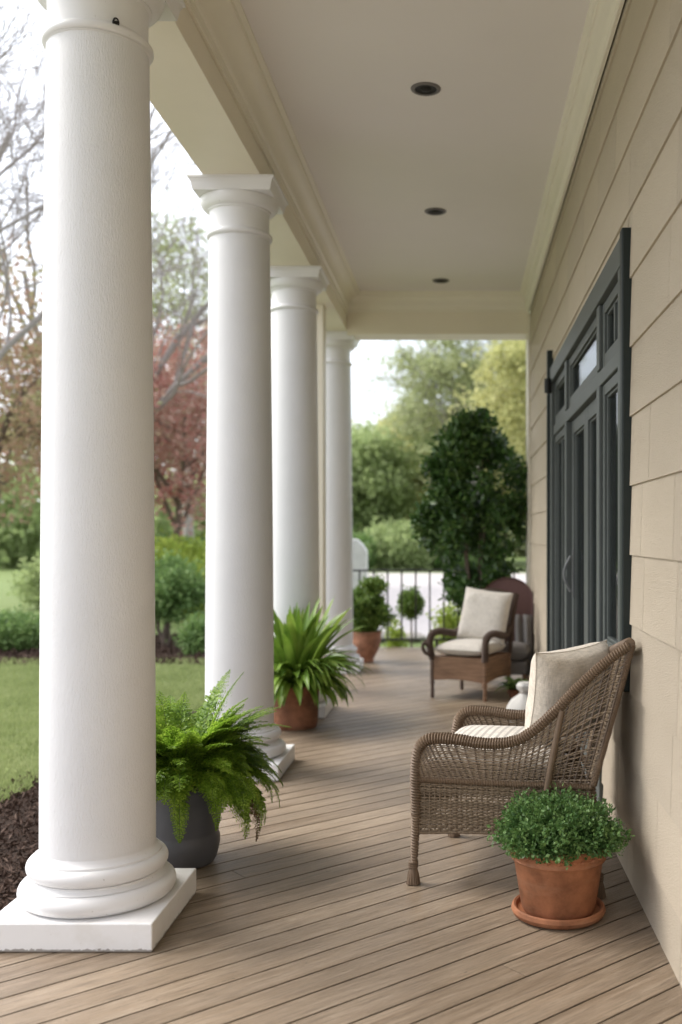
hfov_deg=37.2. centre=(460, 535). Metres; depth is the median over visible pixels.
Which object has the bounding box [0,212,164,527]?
ornamental tree
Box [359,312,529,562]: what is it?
tall tree
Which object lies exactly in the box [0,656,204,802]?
grass
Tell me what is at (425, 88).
ceiling light
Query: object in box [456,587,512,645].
throw pillow
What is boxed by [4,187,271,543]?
sparse tree
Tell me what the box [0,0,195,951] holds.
column
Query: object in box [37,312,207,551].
red tree
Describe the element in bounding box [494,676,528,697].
floor plant
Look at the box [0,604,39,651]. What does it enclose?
shrub
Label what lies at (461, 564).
round bush
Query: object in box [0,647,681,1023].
porch deck
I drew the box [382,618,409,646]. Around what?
bank shrub
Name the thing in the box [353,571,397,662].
bush pot
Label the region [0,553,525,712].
lawn
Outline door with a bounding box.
[544,227,631,806]
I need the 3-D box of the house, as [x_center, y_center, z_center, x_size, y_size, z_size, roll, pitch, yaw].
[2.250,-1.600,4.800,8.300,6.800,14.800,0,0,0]
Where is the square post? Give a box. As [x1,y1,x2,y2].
[316,304,325,657]
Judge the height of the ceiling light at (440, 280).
0.014 m
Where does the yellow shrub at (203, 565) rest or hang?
on the lawn at (7, 602)
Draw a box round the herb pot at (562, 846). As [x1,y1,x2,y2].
[486,782,634,929]
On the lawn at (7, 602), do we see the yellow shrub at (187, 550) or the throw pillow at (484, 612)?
the yellow shrub at (187, 550)
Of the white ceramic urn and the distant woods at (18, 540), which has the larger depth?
the distant woods at (18, 540)
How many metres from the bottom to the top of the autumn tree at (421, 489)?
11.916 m
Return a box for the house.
[148,0,681,987]
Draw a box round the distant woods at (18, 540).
[0,432,205,568]
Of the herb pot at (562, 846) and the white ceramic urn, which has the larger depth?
the white ceramic urn
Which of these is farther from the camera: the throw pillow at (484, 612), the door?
the throw pillow at (484, 612)
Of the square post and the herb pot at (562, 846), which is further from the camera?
the square post
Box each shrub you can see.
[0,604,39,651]
[6,551,39,609]
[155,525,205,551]
[155,529,205,614]
[172,611,204,654]
[184,550,205,620]
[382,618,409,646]
[407,403,527,638]
[425,601,460,646]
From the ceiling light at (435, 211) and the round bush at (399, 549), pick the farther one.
the round bush at (399, 549)
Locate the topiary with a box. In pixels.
[395,584,427,646]
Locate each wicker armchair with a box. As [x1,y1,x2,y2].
[406,638,635,898]
[421,588,518,701]
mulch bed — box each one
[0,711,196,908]
[1,637,203,666]
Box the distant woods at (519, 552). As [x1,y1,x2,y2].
[359,428,525,556]
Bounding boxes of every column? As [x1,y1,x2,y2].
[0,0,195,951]
[187,174,294,781]
[270,266,332,718]
[326,331,362,673]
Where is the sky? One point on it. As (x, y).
(363, 403)
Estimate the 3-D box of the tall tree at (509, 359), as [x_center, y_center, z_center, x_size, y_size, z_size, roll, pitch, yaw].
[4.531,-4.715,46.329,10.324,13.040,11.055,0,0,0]
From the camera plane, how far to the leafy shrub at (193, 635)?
14.46 m
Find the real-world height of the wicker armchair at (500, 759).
1.080 m
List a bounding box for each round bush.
[352,527,384,571]
[359,516,443,571]
[424,518,477,568]
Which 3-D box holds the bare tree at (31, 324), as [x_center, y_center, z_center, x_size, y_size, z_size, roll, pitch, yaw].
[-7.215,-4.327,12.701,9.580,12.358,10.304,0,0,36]
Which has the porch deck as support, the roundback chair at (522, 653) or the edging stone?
the roundback chair at (522, 653)
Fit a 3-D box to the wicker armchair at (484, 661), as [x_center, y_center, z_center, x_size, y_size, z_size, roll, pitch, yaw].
[0.108,1.006,9.435,0.684,0.987,0.812,0,0,27]
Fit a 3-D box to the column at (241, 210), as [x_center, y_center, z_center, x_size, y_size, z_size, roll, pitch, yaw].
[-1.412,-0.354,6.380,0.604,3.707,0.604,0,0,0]
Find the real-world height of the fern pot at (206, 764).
0.867 m
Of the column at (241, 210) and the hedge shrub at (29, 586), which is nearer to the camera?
the column at (241, 210)
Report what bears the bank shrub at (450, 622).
on the lawn at (7, 602)
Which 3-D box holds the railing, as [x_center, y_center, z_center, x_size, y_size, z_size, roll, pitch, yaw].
[0.540,0.977,13.300,4.020,1.044,0.044,0,0,0]
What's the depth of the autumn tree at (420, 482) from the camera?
60.00 m
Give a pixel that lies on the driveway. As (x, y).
(423, 589)
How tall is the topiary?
1.123 m
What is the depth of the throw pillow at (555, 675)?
4.35 m
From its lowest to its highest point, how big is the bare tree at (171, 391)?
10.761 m
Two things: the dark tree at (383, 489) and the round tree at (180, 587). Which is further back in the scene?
the dark tree at (383, 489)
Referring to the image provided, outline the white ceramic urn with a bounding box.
[506,681,528,722]
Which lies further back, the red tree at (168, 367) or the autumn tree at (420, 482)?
the autumn tree at (420, 482)
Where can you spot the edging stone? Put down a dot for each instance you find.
(420, 635)
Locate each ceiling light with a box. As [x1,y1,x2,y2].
[411,82,440,95]
[425,208,445,214]
[432,278,449,282]
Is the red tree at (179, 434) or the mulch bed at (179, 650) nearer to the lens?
the mulch bed at (179, 650)
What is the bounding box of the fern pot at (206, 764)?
[156,669,290,868]
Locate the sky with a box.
[0,0,507,506]
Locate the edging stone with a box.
[381,631,441,641]
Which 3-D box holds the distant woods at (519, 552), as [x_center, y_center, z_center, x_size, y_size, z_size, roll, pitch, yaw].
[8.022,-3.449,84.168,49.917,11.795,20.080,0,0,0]
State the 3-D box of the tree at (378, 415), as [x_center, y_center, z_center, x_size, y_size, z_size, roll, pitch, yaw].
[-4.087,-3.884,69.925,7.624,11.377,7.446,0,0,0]
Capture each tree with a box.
[0,0,195,360]
[0,57,437,421]
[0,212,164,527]
[2,322,206,529]
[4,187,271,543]
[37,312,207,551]
[155,548,205,646]
[351,400,470,519]
[351,410,438,532]
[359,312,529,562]
[363,402,432,432]
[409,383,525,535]
[448,340,525,465]
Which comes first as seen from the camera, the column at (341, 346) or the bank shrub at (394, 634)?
the column at (341, 346)
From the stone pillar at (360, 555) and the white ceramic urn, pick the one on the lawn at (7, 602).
the stone pillar at (360, 555)
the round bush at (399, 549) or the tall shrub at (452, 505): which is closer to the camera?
the tall shrub at (452, 505)
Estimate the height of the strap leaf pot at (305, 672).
1.100 m
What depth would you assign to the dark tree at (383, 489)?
54.45 m
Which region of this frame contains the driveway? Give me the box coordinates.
[368,573,525,637]
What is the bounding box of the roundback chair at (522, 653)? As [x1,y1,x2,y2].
[482,577,533,687]
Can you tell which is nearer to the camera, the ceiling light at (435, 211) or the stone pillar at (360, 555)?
the ceiling light at (435, 211)
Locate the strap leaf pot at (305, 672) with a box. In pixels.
[273,597,371,730]
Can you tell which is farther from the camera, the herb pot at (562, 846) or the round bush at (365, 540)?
the round bush at (365, 540)
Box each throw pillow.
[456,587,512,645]
[524,640,608,740]
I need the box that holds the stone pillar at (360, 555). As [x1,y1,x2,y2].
[353,539,367,588]
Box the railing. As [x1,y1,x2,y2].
[353,569,525,647]

